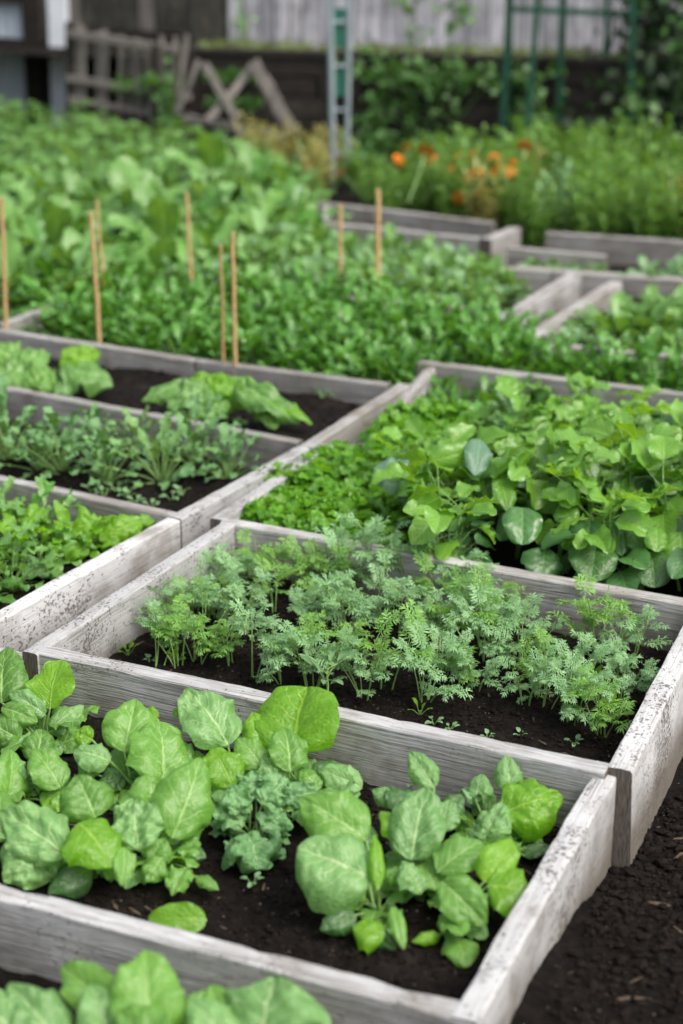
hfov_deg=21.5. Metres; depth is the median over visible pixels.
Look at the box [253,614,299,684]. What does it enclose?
feathery seedling
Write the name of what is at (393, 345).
rocket plant
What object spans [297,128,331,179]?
dry plant
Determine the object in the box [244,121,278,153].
dry plant
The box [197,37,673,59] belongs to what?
grass
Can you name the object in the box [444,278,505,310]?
turnip plant
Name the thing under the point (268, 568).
feathery seedling
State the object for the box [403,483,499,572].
round leaved plant
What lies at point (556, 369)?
rocket plant
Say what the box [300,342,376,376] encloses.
rocket plant
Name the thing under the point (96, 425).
poppy plant
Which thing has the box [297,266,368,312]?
rocket plant
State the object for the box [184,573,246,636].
feathery seedling
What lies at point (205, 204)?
turnip plant
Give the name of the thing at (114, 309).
rocket plant
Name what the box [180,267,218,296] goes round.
turnip plant
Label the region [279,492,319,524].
parsley plant
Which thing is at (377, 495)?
parsley plant
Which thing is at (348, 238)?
turnip plant
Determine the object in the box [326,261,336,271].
turnip plant
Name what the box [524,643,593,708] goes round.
feathery seedling
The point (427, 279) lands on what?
turnip plant
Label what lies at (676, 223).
border plant
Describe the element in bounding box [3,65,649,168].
ground
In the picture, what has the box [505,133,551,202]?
border plant
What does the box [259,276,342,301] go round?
rocket plant
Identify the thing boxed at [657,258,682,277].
radish plant
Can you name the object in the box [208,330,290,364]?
rocket plant
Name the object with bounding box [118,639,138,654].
leafy seedling
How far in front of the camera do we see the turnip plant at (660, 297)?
6.11 m
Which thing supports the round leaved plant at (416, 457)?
on the soil at (502, 553)
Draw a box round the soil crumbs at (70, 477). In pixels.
[1,421,240,511]
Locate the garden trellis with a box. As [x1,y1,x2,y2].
[498,0,640,145]
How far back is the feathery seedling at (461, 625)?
3.83 m
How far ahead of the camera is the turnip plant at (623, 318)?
5.90 m
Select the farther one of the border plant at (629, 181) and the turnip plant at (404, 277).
the border plant at (629, 181)
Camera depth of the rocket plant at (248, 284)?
6.33 m
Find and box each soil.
[0,420,254,511]
[0,530,103,609]
[0,700,560,998]
[25,358,361,442]
[108,571,668,762]
[403,422,682,597]
[477,291,534,318]
[580,298,681,353]
[607,265,677,276]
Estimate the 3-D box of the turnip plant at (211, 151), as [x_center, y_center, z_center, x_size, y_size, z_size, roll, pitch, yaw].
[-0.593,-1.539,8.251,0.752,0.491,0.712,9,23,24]
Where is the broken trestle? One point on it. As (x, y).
(263, 79)
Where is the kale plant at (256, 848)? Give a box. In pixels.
[208,770,321,873]
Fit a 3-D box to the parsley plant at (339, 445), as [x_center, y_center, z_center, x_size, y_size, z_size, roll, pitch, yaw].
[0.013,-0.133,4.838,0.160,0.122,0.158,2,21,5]
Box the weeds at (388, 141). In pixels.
[219,130,681,188]
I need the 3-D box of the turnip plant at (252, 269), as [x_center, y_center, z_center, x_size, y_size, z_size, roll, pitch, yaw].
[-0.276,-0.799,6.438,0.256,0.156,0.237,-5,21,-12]
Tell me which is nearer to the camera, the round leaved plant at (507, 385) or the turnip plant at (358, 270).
the round leaved plant at (507, 385)
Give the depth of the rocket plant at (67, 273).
6.51 m
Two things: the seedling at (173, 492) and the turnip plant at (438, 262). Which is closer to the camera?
the seedling at (173, 492)
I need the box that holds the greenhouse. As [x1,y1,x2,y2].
[0,0,47,121]
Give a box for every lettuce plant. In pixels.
[0,341,112,397]
[142,371,311,429]
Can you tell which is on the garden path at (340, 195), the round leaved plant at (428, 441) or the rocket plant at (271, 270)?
the rocket plant at (271, 270)
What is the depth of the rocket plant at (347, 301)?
6.21 m
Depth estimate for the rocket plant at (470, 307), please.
6.00 m
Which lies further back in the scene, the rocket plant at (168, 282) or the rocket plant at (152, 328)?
the rocket plant at (168, 282)
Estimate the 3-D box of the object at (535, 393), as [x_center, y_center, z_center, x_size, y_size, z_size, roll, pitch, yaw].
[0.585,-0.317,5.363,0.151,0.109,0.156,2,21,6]
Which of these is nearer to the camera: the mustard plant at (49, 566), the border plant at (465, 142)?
the mustard plant at (49, 566)
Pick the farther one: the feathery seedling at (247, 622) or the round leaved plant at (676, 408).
the round leaved plant at (676, 408)
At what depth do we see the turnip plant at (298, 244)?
6.94 m
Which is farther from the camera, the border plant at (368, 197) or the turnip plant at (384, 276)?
the border plant at (368, 197)
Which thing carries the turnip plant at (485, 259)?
on the soil at (508, 306)
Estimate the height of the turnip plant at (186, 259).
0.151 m
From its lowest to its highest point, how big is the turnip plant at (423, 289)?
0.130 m
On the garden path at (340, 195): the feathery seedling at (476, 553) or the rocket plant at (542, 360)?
the rocket plant at (542, 360)
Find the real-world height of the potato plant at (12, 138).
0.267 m
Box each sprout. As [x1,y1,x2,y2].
[144,654,154,661]
[445,721,458,729]
[513,727,527,735]
[564,734,582,746]
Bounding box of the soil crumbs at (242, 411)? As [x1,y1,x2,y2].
[50,359,361,438]
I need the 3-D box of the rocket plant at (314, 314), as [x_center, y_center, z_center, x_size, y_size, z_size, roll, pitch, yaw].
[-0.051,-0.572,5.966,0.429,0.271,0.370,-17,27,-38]
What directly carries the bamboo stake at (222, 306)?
in the soil at (303, 431)
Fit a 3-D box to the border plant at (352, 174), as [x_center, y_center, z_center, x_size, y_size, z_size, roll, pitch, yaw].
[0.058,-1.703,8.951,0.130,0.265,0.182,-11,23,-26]
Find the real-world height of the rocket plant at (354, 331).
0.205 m
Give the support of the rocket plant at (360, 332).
on the garden path at (340, 195)
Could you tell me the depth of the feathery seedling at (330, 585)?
3.88 m
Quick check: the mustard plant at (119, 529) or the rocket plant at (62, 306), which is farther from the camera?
the rocket plant at (62, 306)
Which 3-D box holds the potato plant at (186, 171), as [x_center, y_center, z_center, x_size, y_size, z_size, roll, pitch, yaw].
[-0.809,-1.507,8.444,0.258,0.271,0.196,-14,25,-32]
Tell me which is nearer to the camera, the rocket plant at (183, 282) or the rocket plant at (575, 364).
the rocket plant at (575, 364)
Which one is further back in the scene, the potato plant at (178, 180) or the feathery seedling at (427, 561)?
the potato plant at (178, 180)
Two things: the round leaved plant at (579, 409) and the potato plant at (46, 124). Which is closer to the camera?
the round leaved plant at (579, 409)
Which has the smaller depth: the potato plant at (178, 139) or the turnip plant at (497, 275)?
the turnip plant at (497, 275)
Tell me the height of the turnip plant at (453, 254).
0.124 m
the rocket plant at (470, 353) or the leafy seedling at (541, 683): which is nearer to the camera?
the leafy seedling at (541, 683)
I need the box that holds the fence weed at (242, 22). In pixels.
[228,0,257,41]
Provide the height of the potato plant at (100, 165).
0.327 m
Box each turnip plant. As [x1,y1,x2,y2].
[0,154,44,196]
[0,160,133,206]
[0,179,15,219]
[0,194,42,238]
[0,214,59,292]
[0,216,22,291]
[0,229,52,320]
[0,230,107,318]
[0,246,62,307]
[0,255,100,335]
[0,290,18,315]
[1,171,49,200]
[1,198,78,291]
[1,239,32,291]
[5,184,56,260]
[5,204,106,263]
[10,180,89,250]
[11,167,23,198]
[13,162,72,204]
[14,174,48,208]
[14,186,65,212]
[15,205,30,222]
[19,228,154,302]
[19,246,135,314]
[20,192,115,292]
[36,140,102,193]
[40,203,87,233]
[46,208,144,275]
[53,178,119,207]
[56,221,143,261]
[60,166,119,228]
[69,178,109,200]
[71,161,108,196]
[72,199,148,235]
[73,154,155,231]
[83,156,211,236]
[83,203,149,231]
[87,160,198,230]
[89,156,193,195]
[94,154,163,230]
[102,146,191,188]
[107,191,162,240]
[107,196,210,256]
[110,207,145,243]
[111,190,205,237]
[111,236,176,268]
[126,174,216,233]
[134,269,174,280]
[140,239,222,280]
[146,229,246,275]
[152,156,221,209]
[153,163,239,221]
[154,131,278,195]
[157,183,238,215]
[160,269,196,283]
[162,165,194,189]
[162,256,177,269]
[170,255,211,284]
[171,215,280,258]
[174,229,248,241]
[175,190,235,242]
[177,190,243,238]
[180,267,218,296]
[182,147,262,214]
[186,177,275,229]
[187,169,256,225]
[191,246,216,261]
[194,200,298,236]
[196,249,235,267]
[202,238,223,261]
[203,262,224,285]
[206,259,242,299]
[207,205,274,233]
[215,254,254,274]
[217,254,262,264]
[222,171,321,221]
[229,138,322,204]
[229,264,297,296]
[230,153,304,202]
[230,174,352,237]
[230,189,309,238]
[235,250,289,272]
[236,269,256,293]
[237,233,258,255]
[238,225,287,239]
[244,232,268,243]
[246,247,280,261]
[248,181,326,232]
[248,234,289,258]
[249,215,316,236]
[250,207,303,257]
[255,256,290,272]
[261,161,336,210]
[263,222,310,247]
[265,264,313,288]
[268,189,320,215]
[268,243,295,262]
[270,221,306,238]
[270,232,308,258]
[270,262,316,289]
[274,262,306,272]
[275,247,296,262]
[280,251,326,272]
[289,230,309,249]
[289,237,318,257]
[290,240,312,257]
[290,250,326,272]
[291,229,330,248]
[294,224,313,239]
[296,234,354,269]
[300,190,352,231]
[301,241,345,270]
[301,256,324,278]
[306,224,337,246]
[308,262,347,282]
[313,257,332,272]
[313,274,363,297]
[314,259,346,283]
[320,244,359,271]
[323,232,369,254]
[324,252,369,272]
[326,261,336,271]
[332,253,356,270]
[333,230,356,245]
[334,272,375,302]
[335,257,368,295]
[343,264,398,293]
[344,257,397,280]
[348,238,358,251]
[348,239,367,259]
[349,233,395,251]
[350,242,408,258]
[354,246,394,266]
[358,266,415,298]
[364,274,418,301]
[366,233,374,245]
[367,223,415,251]
[371,249,411,281]
[371,254,406,273]
[380,263,404,281]
[380,267,398,286]
[385,278,440,299]
[386,249,403,259]
[386,249,435,276]
[391,273,425,293]
[394,263,437,292]
[398,238,430,259]
[399,243,424,259]
[405,264,460,299]
[405,271,423,279]
[409,283,429,300]
[410,245,440,254]
[420,233,445,256]
[421,248,464,267]
[421,269,448,290]
[423,252,455,275]
[424,286,449,302]
[425,253,470,277]
[428,242,477,259]
[428,275,464,293]
[429,248,471,258]
[437,289,477,305]
[440,279,471,304]
[443,254,496,280]
[443,265,465,284]
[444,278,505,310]
[448,269,500,300]
[453,275,505,307]
[455,255,479,262]
[457,242,477,262]
[461,250,508,265]
[463,254,521,298]
[485,259,514,285]
[486,276,526,308]
[496,266,532,295]
[546,326,598,346]
[562,291,648,342]
[562,325,595,344]
[564,313,610,334]
[580,326,624,347]
[584,297,653,346]
[590,297,680,336]
[593,309,614,334]
[611,296,664,332]
[612,329,644,349]
[632,283,671,324]
[635,307,682,342]
[637,324,681,353]
[640,325,682,344]
[644,288,682,331]
[649,284,682,330]
[662,331,682,353]
[674,328,682,343]
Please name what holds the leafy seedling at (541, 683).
in the soil at (512, 723)
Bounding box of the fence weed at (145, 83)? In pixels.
[111,56,183,136]
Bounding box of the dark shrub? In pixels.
[523,0,682,165]
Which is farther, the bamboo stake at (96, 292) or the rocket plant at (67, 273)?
the rocket plant at (67, 273)
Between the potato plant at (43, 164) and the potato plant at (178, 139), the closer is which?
the potato plant at (43, 164)
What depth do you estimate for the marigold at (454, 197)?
7.99 m
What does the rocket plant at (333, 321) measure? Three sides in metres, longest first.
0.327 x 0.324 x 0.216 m
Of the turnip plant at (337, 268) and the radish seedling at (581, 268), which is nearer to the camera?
the turnip plant at (337, 268)
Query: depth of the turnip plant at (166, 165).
8.09 m
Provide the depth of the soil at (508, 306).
6.53 m
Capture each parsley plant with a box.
[239,493,297,526]
[258,461,307,495]
[263,507,306,529]
[266,484,304,509]
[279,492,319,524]
[283,503,341,535]
[286,465,337,499]
[293,453,341,490]
[295,448,346,487]
[300,512,356,535]
[305,495,339,517]
[306,485,333,507]
[314,444,346,466]
[320,484,371,512]
[325,446,375,493]
[327,488,389,528]
[331,439,366,458]
[335,507,396,542]
[345,424,403,461]
[346,442,398,486]
[347,518,410,549]
[356,416,405,447]
[360,409,407,439]
[361,489,397,512]
[364,472,380,492]
[366,484,400,507]
[371,399,421,424]
[375,500,413,548]
[383,494,412,544]
[397,434,429,451]
[409,399,444,423]
[412,392,451,421]
[425,420,443,434]
[426,426,445,441]
[429,436,462,478]
[436,399,478,432]
[449,418,488,444]
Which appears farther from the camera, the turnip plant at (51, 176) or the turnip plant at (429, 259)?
the turnip plant at (51, 176)
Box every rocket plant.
[0,288,66,335]
[8,301,65,335]
[15,278,50,301]
[18,292,83,335]
[26,262,111,305]
[29,303,110,343]
[30,294,116,339]
[32,262,86,298]
[32,279,116,338]
[35,282,68,308]
[41,291,142,342]
[47,275,103,300]
[47,298,116,338]
[50,296,115,335]
[50,314,117,343]
[54,289,140,341]
[55,285,122,336]
[63,287,162,349]
[64,288,156,340]
[64,301,163,346]
[67,268,119,290]
[72,306,119,343]
[74,301,124,344]
[75,276,147,339]
[78,268,117,283]
[88,282,188,346]
[92,270,147,284]
[92,275,154,302]
[95,302,199,357]
[97,261,165,289]
[97,270,176,306]
[98,262,186,293]
[101,305,198,350]
[103,306,174,351]
[104,306,145,346]
[107,254,143,282]
[108,263,169,293]
[110,280,186,334]
[110,313,164,351]
[111,310,202,353]
[115,257,196,281]
[117,248,145,266]
[118,256,188,283]
[121,301,195,352]
[124,279,210,310]
[126,311,180,352]
[129,295,225,351]
[129,297,228,358]
[133,264,169,291]
[133,277,195,301]
[140,277,241,322]
[143,307,211,359]
[144,325,194,356]
[148,279,209,295]
[149,278,194,311]
[155,300,262,346]
[162,302,210,351]
[170,318,229,357]
[171,285,227,302]
[172,299,215,311]
[173,271,231,301]
[173,332,242,361]
[177,312,230,356]
[182,260,231,298]
[184,333,262,363]
[186,260,249,292]
[187,286,241,314]
[187,295,238,335]
[187,318,289,369]
[190,282,244,319]
[193,301,279,357]
[195,280,268,295]
[195,317,283,366]
[196,317,304,368]
[197,263,236,280]
[201,307,286,360]
[204,311,261,356]
[204,319,289,366]
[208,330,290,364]
[210,269,282,299]
[210,303,258,314]
[210,309,293,356]
[212,272,268,309]
[213,325,282,365]
[214,303,297,330]
[219,285,296,320]
[224,262,271,290]
[226,292,296,316]
[227,300,325,334]
[228,271,295,309]
[229,325,299,367]
[230,280,333,312]
[236,258,303,305]
[238,269,308,321]
[240,263,300,291]
[241,315,303,355]
[244,321,299,362]
[249,314,323,356]
[251,317,285,325]
[252,290,300,325]
[253,284,349,317]
[253,318,336,365]
[254,312,365,369]
[256,330,366,377]
[257,271,273,292]
[257,296,334,327]
[257,314,313,348]
[257,336,323,372]
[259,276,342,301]
[260,282,359,319]
[261,336,359,374]
[264,303,343,365]
[265,296,358,326]
[265,320,359,374]
[265,343,306,364]
[267,329,337,370]
[268,265,293,277]
[278,281,334,312]
[279,316,339,360]
[279,340,370,374]
[280,280,343,321]
[280,291,357,333]
[287,305,388,330]
[289,303,397,375]
[289,322,415,380]
[290,262,379,299]
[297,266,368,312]
[297,307,364,355]
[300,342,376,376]
[306,274,370,305]
[306,300,386,374]
[306,350,396,384]
[307,334,405,387]
[310,336,384,380]
[319,293,351,305]
[319,342,436,385]
[322,296,368,326]
[329,300,446,340]
[333,329,372,378]
[342,332,454,385]
[343,300,389,342]
[349,311,436,379]
[349,332,435,383]
[351,287,417,329]
[351,298,409,339]
[353,329,396,349]
[354,289,400,313]
[356,297,443,324]
[357,285,432,315]
[359,278,456,317]
[359,288,418,324]
[361,350,436,386]
[362,310,433,340]
[362,329,461,381]
[363,288,437,327]
[365,320,483,379]
[371,333,436,373]
[375,319,472,380]
[376,342,456,383]
[381,308,468,381]
[382,338,436,382]
[386,304,473,365]
[388,343,476,393]
[389,321,481,363]
[402,298,494,340]
[404,312,492,337]
[408,294,464,336]
[418,300,490,329]
[419,311,504,363]
[421,298,470,320]
[423,302,494,324]
[424,310,487,365]
[424,315,515,364]
[424,318,498,362]
[425,325,504,368]
[437,324,556,384]
[442,301,492,331]
[447,319,559,368]
[448,306,528,365]
[449,321,526,370]
[449,330,511,366]
[452,293,555,337]
[469,297,538,354]
[473,307,502,321]
[474,324,576,375]
[475,331,569,370]
[503,332,606,376]
[503,338,576,371]
[507,340,593,375]
[512,316,518,325]
[524,342,625,382]
[543,351,614,379]
[552,344,647,384]
[557,330,658,382]
[560,351,635,380]
[571,329,680,385]
[582,335,679,387]
[584,346,670,386]
[610,349,682,388]
[612,346,682,390]
[626,365,682,391]
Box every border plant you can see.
[338,144,368,192]
[352,156,386,206]
[353,152,390,200]
[369,169,404,209]
[372,170,400,208]
[386,160,423,207]
[387,156,430,212]
[400,136,452,213]
[408,130,446,191]
[422,137,490,217]
[423,123,477,215]
[432,125,483,174]
[438,147,476,217]
[453,124,514,217]
[457,163,510,223]
[459,157,511,221]
[467,135,512,189]
[471,146,532,228]
[486,138,515,153]
[491,154,545,246]
[492,115,550,188]
[498,122,536,161]
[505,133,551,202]
[510,167,567,237]
[516,182,564,248]
[518,139,548,202]
[524,117,565,193]
[525,169,580,231]
[532,119,592,185]
[534,153,577,226]
[544,128,604,213]
[560,127,604,179]
[560,169,593,232]
[562,169,626,234]
[563,117,617,156]
[566,146,618,221]
[570,142,623,224]
[578,169,625,233]
[589,125,640,173]
[593,178,642,236]
[594,116,644,165]
[595,147,639,220]
[607,126,661,176]
[609,139,665,214]
[609,144,675,236]
[626,176,682,238]
[627,159,682,238]
[634,176,662,236]
[635,113,672,195]
[643,163,664,210]
[649,159,682,238]
[650,132,682,202]
[654,129,682,180]
[659,170,682,239]
[663,174,682,239]
[669,151,682,183]
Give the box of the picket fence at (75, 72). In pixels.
[65,21,200,143]
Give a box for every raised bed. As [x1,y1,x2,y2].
[0,306,408,455]
[0,475,180,651]
[0,648,615,1023]
[2,386,309,548]
[22,518,682,867]
[210,359,682,529]
[317,201,520,265]
[339,266,580,327]
[506,231,682,278]
[518,270,682,388]
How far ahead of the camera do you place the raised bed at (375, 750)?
3.51 m
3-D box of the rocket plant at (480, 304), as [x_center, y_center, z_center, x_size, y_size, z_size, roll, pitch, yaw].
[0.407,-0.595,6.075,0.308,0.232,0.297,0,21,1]
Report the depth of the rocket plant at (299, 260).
6.49 m
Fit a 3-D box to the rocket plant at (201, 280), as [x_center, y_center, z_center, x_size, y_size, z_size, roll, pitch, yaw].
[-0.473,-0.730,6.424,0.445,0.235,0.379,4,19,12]
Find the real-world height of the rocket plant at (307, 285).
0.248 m
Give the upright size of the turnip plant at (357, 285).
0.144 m
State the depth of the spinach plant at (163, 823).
3.02 m
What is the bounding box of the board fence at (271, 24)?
[176,0,682,70]
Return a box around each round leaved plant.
[370,416,452,459]
[371,453,500,553]
[374,457,442,552]
[396,425,512,540]
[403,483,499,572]
[404,443,487,544]
[409,422,467,483]
[411,422,504,525]
[430,439,519,558]
[465,407,518,456]
[471,438,582,558]
[476,374,541,433]
[491,407,577,474]
[497,424,582,514]
[502,505,628,575]
[503,385,582,461]
[508,422,575,486]
[517,425,650,574]
[535,476,664,589]
[543,417,630,505]
[550,371,634,421]
[552,396,600,436]
[561,481,666,575]
[566,411,682,507]
[568,528,682,589]
[574,391,651,468]
[576,470,682,587]
[580,407,644,505]
[585,422,682,515]
[598,404,652,465]
[600,383,672,467]
[600,465,682,517]
[601,441,623,495]
[621,435,682,590]
[647,401,682,464]
[664,398,682,468]
[667,548,682,578]
[671,451,682,465]
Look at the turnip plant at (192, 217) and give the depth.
7.46 m
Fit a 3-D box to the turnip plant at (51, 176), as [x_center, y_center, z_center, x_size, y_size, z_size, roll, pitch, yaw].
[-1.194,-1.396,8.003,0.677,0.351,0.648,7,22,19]
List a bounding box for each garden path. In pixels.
[0,165,680,375]
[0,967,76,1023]
[454,757,682,1023]
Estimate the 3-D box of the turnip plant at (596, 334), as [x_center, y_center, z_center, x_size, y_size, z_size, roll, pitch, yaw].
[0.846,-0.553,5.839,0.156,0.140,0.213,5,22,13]
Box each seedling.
[81,484,100,492]
[95,485,113,495]
[104,481,128,491]
[117,487,135,497]
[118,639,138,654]
[127,495,145,502]
[132,599,194,667]
[137,572,200,638]
[142,498,159,506]
[147,593,210,668]
[159,490,183,499]
[159,575,219,617]
[163,603,233,664]
[164,644,185,663]
[172,484,189,495]
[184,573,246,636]
[188,546,250,618]
[200,566,276,628]
[203,614,247,665]
[205,542,259,592]
[210,569,239,598]
[226,597,304,681]
[228,459,245,469]
[228,527,278,587]
[240,871,263,887]
[247,543,299,612]
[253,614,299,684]
[267,619,362,686]
[269,541,329,590]
[279,534,357,588]
[283,610,337,672]
[287,583,339,632]
[291,573,345,615]
[299,641,363,690]
[309,569,399,634]
[314,511,385,589]
[317,389,334,397]
[317,639,400,700]
[324,618,372,669]
[339,513,410,576]
[339,548,400,624]
[354,598,434,689]
[372,529,436,576]
[379,575,443,640]
[390,620,472,702]
[399,604,465,648]
[402,577,508,639]
[406,540,465,602]
[407,697,432,714]
[424,562,498,646]
[425,716,443,724]
[426,615,478,683]
[431,642,479,687]
[433,547,498,612]
[447,581,534,662]
[449,655,506,691]
[467,580,528,625]
[479,592,564,670]
[479,610,514,641]
[480,729,495,736]
[500,665,554,705]
[512,625,565,689]
[519,676,543,698]
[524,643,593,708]
[525,257,543,266]
[533,649,621,725]
[542,261,562,268]
[544,257,561,266]
[546,573,641,664]
[552,628,619,697]
[561,664,636,737]
[564,261,578,268]
[573,265,587,270]
[585,262,608,271]
[589,604,673,670]
[594,664,610,681]
[597,690,633,719]
[598,633,660,700]
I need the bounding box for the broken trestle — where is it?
[185,58,298,150]
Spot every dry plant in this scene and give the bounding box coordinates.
[231,110,262,148]
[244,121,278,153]
[262,125,293,162]
[268,117,302,160]
[287,123,328,171]
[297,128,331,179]
[302,137,336,199]
[319,121,359,180]
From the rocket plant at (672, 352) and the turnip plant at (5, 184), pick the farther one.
the turnip plant at (5, 184)
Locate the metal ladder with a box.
[327,0,351,190]
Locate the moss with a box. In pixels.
[201,66,263,111]
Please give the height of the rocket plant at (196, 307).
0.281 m
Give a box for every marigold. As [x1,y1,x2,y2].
[337,169,369,203]
[363,154,404,192]
[401,143,412,181]
[407,145,434,202]
[427,154,439,166]
[452,190,469,218]
[468,150,513,191]
[468,168,482,186]
[486,153,500,167]
[490,164,523,206]
[500,168,515,186]
[506,157,536,182]
[515,140,532,201]
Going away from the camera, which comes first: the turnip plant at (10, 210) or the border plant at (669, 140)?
the turnip plant at (10, 210)
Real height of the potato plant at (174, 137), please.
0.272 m
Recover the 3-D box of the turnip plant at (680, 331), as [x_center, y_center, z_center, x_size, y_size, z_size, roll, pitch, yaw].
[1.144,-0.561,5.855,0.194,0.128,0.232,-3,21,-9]
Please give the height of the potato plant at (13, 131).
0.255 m
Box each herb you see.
[397,368,477,395]
[420,392,446,407]
[423,384,451,401]
[427,385,470,403]
[439,378,492,401]
[441,375,512,420]
[458,400,482,413]
[464,400,498,420]
[482,374,555,417]
[486,400,532,422]
[487,401,509,421]
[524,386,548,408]
[651,411,678,426]
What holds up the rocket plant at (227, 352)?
on the garden path at (340, 195)
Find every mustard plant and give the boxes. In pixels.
[0,476,25,540]
[0,476,110,579]
[0,481,80,547]
[0,506,69,570]
[0,521,98,588]
[0,522,68,594]
[0,531,16,574]
[0,558,29,603]
[13,500,115,569]
[15,503,154,579]
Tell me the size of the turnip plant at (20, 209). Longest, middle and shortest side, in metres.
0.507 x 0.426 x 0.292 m
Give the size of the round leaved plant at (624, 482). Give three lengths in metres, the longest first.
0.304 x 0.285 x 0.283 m
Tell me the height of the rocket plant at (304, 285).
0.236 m
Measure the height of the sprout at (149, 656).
0.018 m
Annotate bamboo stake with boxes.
[0,197,7,328]
[89,212,101,343]
[96,200,104,293]
[184,192,192,282]
[219,245,224,363]
[230,232,236,375]
[338,204,342,284]
[375,189,380,285]
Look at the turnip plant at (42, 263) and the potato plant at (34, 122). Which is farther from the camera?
the potato plant at (34, 122)
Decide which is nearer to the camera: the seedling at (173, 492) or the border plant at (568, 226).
the seedling at (173, 492)
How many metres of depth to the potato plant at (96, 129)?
9.47 m
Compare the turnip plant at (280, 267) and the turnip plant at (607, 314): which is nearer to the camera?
the turnip plant at (607, 314)
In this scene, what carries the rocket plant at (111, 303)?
on the garden path at (340, 195)
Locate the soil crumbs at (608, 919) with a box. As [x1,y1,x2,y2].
[549,793,682,1023]
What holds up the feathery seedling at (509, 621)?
in the soil at (512, 723)
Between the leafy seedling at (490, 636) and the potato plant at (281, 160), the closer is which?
the leafy seedling at (490, 636)
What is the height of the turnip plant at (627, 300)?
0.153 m
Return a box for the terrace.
[0,0,673,69]
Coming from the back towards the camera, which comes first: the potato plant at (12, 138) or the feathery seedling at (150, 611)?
the potato plant at (12, 138)
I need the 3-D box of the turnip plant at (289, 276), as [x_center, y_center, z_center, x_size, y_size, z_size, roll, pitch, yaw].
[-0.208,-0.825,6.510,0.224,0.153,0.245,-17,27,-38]
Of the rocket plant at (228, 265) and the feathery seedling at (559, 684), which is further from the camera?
the rocket plant at (228, 265)
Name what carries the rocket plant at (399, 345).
on the garden path at (340, 195)
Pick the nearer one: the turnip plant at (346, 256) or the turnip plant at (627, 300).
the turnip plant at (627, 300)
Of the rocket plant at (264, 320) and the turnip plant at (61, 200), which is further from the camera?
the turnip plant at (61, 200)
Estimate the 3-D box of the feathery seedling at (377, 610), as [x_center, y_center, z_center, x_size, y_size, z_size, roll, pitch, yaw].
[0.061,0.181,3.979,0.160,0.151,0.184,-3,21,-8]
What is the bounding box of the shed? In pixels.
[41,0,246,108]
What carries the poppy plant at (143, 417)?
on the soil at (178, 504)
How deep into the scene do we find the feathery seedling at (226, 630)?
3.80 m
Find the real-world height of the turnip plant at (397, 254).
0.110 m
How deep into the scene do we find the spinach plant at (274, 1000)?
2.50 m
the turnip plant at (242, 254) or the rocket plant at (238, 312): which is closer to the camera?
the rocket plant at (238, 312)
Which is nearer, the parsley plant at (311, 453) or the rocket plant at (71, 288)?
the parsley plant at (311, 453)
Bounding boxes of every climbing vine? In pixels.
[334,0,567,163]
[506,74,564,152]
[606,0,682,154]
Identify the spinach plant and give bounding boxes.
[0,647,99,759]
[0,749,70,841]
[0,775,135,898]
[0,949,206,1023]
[73,699,193,812]
[111,757,218,895]
[173,688,285,814]
[185,976,331,1023]
[254,686,362,826]
[295,789,426,953]
[366,751,484,909]
[412,839,528,967]
[449,755,562,859]
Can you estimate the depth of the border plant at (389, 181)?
8.26 m
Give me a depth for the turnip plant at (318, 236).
7.07 m
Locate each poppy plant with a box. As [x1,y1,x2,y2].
[0,374,69,466]
[0,406,132,478]
[0,418,83,479]
[58,402,138,447]
[58,417,149,484]
[87,405,221,490]
[102,405,173,452]
[136,393,243,480]
[189,422,264,481]
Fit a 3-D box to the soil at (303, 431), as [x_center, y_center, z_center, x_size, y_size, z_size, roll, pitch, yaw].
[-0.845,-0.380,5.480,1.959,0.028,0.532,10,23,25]
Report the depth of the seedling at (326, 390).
5.37 m
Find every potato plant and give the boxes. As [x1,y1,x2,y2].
[0,96,25,131]
[0,101,40,156]
[0,115,31,157]
[0,116,26,153]
[0,135,24,157]
[0,144,41,170]
[7,100,54,140]
[7,152,60,170]
[13,134,62,167]
[18,126,65,158]
[23,127,68,154]
[24,151,56,170]
[29,115,61,151]
[38,158,88,174]
[39,130,98,173]
[52,128,93,167]
[54,99,94,139]
[54,116,104,157]
[69,139,125,175]
[71,115,118,152]
[81,139,120,162]
[81,152,107,191]
[83,157,110,190]
[89,109,138,155]
[105,127,150,158]
[105,140,153,163]
[121,146,180,172]
[126,134,168,157]
[133,116,186,145]
[140,142,183,171]
[155,167,181,187]
[160,127,188,169]
[162,161,190,177]
[163,126,222,169]
[167,142,196,174]
[190,130,227,150]
[206,168,249,208]
[225,138,274,178]
[231,155,244,170]
[233,162,244,168]
[239,149,293,193]
[244,153,290,192]
[274,165,323,203]
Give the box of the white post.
[47,0,68,128]
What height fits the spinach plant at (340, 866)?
0.175 m
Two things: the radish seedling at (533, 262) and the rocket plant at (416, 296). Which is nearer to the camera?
the rocket plant at (416, 296)
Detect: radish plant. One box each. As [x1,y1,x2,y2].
[617,259,662,290]
[633,254,670,275]
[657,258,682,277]
[659,253,682,276]
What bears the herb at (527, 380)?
in the soil at (502, 553)
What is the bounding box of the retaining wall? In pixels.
[159,45,682,163]
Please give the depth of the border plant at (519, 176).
7.77 m
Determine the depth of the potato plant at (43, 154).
8.67 m
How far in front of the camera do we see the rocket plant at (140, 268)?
6.41 m
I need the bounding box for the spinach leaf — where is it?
[148,902,206,932]
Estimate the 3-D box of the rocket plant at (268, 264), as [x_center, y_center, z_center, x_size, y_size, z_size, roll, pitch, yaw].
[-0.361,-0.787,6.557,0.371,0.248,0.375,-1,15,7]
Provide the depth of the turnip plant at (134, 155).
8.01 m

